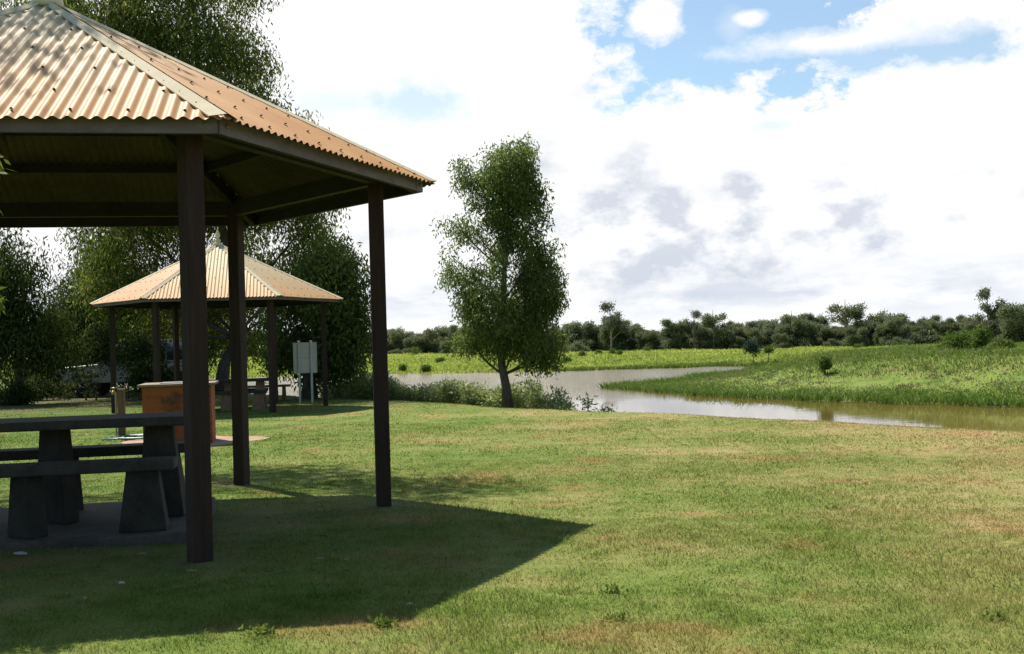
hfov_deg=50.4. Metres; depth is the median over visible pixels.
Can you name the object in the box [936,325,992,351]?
shrub
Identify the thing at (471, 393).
bank shrubs
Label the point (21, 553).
paper scrap
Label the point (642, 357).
meadow grass
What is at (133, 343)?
shrub
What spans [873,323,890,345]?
river tree
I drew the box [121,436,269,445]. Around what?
bare apron
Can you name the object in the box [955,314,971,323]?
river tree
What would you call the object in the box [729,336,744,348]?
river tree
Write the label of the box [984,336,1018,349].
shrub
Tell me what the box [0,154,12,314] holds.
sapling
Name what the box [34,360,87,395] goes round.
shrub
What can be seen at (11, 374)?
shrub
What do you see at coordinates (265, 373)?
young tree
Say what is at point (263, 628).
lawn weed
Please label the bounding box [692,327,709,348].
river tree
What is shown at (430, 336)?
river tree
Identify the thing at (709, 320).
river tree
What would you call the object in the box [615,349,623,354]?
shrub
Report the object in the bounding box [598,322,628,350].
river tree
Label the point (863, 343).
river tree
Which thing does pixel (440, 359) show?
shrub
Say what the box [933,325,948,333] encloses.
river tree
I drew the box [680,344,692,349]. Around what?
river tree
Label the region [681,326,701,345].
river tree
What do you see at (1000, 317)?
river tree
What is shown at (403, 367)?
shrub
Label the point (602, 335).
river tree
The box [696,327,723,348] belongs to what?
river tree
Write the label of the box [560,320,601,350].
river tree
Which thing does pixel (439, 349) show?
river tree
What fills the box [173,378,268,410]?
picnic table
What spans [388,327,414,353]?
river tree
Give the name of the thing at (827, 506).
lawn weed
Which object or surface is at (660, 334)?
river tree
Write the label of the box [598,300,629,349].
river tree
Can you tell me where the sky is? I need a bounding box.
[0,0,1023,333]
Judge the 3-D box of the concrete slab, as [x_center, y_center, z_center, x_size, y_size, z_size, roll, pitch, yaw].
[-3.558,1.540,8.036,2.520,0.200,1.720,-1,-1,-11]
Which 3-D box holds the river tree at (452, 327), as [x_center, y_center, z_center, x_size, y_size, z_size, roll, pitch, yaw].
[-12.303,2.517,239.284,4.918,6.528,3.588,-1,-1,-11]
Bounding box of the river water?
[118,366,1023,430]
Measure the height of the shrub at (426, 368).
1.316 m
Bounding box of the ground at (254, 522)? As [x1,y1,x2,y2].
[0,330,1023,653]
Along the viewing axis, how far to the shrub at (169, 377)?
34.82 m
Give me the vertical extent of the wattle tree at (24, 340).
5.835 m
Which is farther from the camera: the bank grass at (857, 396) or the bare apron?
the bank grass at (857, 396)
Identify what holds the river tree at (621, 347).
on the ground at (254, 522)
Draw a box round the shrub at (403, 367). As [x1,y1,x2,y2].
[398,363,408,371]
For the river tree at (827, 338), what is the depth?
192.21 m
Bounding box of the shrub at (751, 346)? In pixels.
[740,338,762,363]
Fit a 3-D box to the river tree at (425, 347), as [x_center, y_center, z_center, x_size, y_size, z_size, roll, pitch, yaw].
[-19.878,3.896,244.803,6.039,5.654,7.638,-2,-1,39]
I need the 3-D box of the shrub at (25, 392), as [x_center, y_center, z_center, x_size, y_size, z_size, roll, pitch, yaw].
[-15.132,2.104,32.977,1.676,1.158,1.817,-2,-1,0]
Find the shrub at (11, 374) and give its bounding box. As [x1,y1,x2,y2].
[0,362,36,386]
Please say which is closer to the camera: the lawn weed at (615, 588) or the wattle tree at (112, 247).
the lawn weed at (615, 588)
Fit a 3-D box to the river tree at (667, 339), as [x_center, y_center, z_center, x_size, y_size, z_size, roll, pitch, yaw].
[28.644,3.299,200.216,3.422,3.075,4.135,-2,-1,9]
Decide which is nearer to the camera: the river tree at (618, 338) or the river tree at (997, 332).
the river tree at (997, 332)
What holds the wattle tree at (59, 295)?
on the ground at (254, 522)
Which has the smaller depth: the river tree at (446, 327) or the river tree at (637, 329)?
the river tree at (637, 329)
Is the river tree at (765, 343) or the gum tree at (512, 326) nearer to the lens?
the gum tree at (512, 326)
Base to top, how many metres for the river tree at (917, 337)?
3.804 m
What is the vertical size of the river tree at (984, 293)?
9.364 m
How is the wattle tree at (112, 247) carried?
on the ground at (254, 522)
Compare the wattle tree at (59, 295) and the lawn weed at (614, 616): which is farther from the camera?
the wattle tree at (59, 295)
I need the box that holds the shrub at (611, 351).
[608,348,616,353]
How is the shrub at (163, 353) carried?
on the ground at (254, 522)
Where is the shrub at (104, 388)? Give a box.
[59,339,181,397]
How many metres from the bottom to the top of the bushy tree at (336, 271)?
5.464 m
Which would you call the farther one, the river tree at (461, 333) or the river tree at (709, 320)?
the river tree at (461, 333)
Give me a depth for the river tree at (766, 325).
194.37 m
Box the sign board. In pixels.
[293,340,316,402]
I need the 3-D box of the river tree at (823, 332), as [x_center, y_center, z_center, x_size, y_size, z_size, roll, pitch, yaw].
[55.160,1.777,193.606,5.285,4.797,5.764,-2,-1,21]
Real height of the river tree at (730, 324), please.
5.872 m
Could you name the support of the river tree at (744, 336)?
on the ground at (254, 522)
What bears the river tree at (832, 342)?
on the ground at (254, 522)
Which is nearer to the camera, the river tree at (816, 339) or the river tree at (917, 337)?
the river tree at (917, 337)
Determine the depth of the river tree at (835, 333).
191.74 m
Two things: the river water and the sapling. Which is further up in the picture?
the sapling
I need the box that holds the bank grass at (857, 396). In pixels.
[551,340,1023,406]
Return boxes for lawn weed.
[237,623,275,637]
[363,612,397,628]
[589,582,627,593]
[601,611,631,620]
[824,503,841,508]
[978,609,1005,620]
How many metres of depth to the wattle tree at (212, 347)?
43.85 m
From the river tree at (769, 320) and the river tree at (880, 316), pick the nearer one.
the river tree at (880, 316)
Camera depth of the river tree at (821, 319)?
201.04 m
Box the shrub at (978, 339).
[965,321,994,350]
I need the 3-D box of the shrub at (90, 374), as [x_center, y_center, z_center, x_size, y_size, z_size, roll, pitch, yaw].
[-13.820,1.797,35.441,1.206,1.361,1.010,-1,-1,-43]
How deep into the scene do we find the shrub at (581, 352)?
168.19 m
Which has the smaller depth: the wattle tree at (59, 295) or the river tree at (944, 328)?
the wattle tree at (59, 295)
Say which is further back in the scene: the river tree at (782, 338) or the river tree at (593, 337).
the river tree at (593, 337)
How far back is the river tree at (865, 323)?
186.62 m
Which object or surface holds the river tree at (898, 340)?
on the ground at (254, 522)
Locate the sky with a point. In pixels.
(745, 160)
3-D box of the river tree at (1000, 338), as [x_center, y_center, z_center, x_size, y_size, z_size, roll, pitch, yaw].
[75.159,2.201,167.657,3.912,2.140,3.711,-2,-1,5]
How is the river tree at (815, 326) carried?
on the ground at (254, 522)
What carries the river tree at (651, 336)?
on the ground at (254, 522)
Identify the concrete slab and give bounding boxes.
[0,497,215,549]
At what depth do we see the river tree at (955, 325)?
177.98 m
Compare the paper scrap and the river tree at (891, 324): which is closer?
the paper scrap
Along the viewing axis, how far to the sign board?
29.42 m
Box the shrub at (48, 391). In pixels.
[4,367,83,400]
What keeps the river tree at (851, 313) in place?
on the ground at (254, 522)
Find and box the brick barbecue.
[137,380,218,442]
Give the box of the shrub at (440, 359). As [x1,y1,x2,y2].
[434,355,445,362]
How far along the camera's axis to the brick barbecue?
16.34 m
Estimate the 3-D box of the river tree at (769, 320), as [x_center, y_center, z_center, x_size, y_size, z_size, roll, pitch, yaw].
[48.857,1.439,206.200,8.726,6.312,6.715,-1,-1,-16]
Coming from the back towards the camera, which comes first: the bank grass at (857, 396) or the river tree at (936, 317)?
the river tree at (936, 317)
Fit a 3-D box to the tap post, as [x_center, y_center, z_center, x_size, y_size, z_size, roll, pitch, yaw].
[-6.496,1.437,17.947,0.263,0.891,0.144,-1,-1,-45]
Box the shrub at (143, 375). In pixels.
[119,357,165,399]
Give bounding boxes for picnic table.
[0,412,185,539]
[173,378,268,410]
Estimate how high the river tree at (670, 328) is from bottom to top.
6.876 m
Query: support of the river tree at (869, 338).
on the ground at (254, 522)
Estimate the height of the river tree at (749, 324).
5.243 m
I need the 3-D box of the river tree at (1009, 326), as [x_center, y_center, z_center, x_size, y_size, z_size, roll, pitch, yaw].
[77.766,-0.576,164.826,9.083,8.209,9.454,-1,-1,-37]
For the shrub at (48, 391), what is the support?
on the ground at (254, 522)
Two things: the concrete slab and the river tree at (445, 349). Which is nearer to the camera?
the concrete slab
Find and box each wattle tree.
[0,0,353,388]
[0,228,106,403]
[36,234,166,393]
[106,262,247,390]
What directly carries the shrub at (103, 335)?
on the ground at (254, 522)
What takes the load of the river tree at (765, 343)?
on the ground at (254, 522)
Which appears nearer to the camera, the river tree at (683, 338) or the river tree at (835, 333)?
the river tree at (835, 333)
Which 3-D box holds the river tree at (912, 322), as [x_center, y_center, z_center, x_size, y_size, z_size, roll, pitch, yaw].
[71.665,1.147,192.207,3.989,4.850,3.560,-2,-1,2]
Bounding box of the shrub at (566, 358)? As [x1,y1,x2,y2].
[562,356,571,362]
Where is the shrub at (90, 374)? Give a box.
[68,363,105,399]
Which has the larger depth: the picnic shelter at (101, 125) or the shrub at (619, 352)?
the shrub at (619, 352)
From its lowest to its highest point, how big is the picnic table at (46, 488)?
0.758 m
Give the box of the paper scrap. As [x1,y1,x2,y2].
[13,551,27,554]
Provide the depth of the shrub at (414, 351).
204.67 m
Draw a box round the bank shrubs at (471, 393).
[318,367,624,411]
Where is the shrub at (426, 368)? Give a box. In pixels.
[418,363,433,372]
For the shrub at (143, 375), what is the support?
on the ground at (254, 522)
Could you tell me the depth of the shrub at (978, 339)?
62.69 m
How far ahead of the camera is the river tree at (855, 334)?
183.74 m
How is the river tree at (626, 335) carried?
on the ground at (254, 522)
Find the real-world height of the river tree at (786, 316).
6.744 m
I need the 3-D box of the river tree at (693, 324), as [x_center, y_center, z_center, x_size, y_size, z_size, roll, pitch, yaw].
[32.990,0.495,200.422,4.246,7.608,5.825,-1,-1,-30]
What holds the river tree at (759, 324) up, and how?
on the ground at (254, 522)
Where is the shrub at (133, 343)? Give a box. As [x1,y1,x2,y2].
[95,328,163,398]
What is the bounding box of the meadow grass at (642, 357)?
[1,342,1022,378]
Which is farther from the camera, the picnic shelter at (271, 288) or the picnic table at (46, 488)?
the picnic shelter at (271, 288)
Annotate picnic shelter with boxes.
[0,0,436,562]
[90,228,342,413]
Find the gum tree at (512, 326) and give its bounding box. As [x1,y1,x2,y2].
[429,132,572,407]
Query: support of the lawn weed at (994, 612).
on the ground at (254, 522)
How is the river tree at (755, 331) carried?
on the ground at (254, 522)
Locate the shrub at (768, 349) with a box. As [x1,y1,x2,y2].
[762,344,774,361]
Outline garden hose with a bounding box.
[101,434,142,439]
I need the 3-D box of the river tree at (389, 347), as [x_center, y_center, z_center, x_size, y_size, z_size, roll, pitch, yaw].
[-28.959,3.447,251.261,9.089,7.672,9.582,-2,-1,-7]
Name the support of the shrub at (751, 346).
on the ground at (254, 522)
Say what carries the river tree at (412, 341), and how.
on the ground at (254, 522)
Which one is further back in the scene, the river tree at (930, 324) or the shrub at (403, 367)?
the river tree at (930, 324)
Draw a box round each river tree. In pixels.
[247,329,263,356]
[368,326,404,350]
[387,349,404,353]
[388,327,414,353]
[402,335,430,352]
[407,332,429,351]
[421,325,449,350]
[426,339,458,352]
[434,324,460,348]
[439,340,456,353]
[446,324,461,339]
[455,327,471,351]
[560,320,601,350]
[561,322,581,350]
[568,342,591,351]
[585,326,604,348]
[596,327,618,350]
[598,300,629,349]
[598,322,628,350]
[611,344,630,350]
[621,324,646,348]
[626,322,645,349]
[634,329,663,349]
[656,331,662,343]
[658,318,690,349]
[660,337,672,349]
[671,333,688,345]
[677,310,706,347]
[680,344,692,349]
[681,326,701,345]
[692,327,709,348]
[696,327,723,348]
[699,312,728,348]
[713,326,743,348]
[726,320,745,346]
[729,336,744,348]
[734,328,752,342]
[742,319,772,331]
[743,321,755,329]
[744,326,772,347]
[752,331,773,347]
[756,318,779,324]
[760,320,778,335]
[769,323,806,346]
[769,333,792,348]
[772,317,815,346]
[779,311,807,324]
[794,323,823,345]
[797,320,822,337]
[805,313,831,339]
[810,325,831,345]
[823,337,843,346]
[824,335,841,341]
[825,301,867,339]
[830,326,848,340]
[839,324,869,346]
[852,318,886,345]
[853,315,873,342]
[855,340,872,346]
[864,308,912,338]
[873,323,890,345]
[878,315,910,344]
[884,336,913,345]
[895,323,923,338]
[896,329,943,344]
[907,320,921,326]
[916,319,937,333]
[919,315,941,335]
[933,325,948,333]
[935,318,972,342]
[938,317,959,342]
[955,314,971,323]
[957,320,983,333]
[960,319,999,330]
[968,287,1008,342]
[982,327,1003,337]
[989,335,1014,343]
[995,302,1023,341]
[995,316,1022,342]
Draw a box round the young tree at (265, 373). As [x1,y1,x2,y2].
[256,337,292,392]
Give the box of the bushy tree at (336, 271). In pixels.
[252,221,372,398]
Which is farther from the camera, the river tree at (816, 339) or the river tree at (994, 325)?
the river tree at (816, 339)
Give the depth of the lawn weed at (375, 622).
4.72 m
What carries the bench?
on the ground at (254, 522)
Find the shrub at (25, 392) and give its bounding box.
[0,378,40,405]
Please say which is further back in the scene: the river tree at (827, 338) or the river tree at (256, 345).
the river tree at (256, 345)
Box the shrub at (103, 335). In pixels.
[64,321,127,400]
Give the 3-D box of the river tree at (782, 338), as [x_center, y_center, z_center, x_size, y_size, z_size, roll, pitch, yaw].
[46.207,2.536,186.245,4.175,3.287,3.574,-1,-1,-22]
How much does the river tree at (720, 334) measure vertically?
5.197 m
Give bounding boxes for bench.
[248,384,290,399]
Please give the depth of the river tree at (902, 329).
179.13 m
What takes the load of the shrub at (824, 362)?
on the ground at (254, 522)
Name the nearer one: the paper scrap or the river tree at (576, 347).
the paper scrap
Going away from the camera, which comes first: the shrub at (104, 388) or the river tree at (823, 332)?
the shrub at (104, 388)
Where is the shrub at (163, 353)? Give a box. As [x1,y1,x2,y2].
[122,337,170,376]
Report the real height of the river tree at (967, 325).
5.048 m
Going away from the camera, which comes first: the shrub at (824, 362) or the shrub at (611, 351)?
the shrub at (824, 362)
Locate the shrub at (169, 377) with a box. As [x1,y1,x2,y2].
[151,363,182,382]
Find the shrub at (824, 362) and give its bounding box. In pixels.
[814,354,833,373]
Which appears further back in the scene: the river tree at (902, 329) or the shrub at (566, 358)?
the river tree at (902, 329)
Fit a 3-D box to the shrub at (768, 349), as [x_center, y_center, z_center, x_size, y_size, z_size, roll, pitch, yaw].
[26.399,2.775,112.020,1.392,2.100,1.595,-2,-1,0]
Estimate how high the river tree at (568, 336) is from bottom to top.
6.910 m
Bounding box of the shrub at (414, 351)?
[409,347,422,355]
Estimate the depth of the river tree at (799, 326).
190.32 m
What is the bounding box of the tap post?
[111,387,125,435]
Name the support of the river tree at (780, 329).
on the ground at (254, 522)
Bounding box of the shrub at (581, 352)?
[577,350,587,356]
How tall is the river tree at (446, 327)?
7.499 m

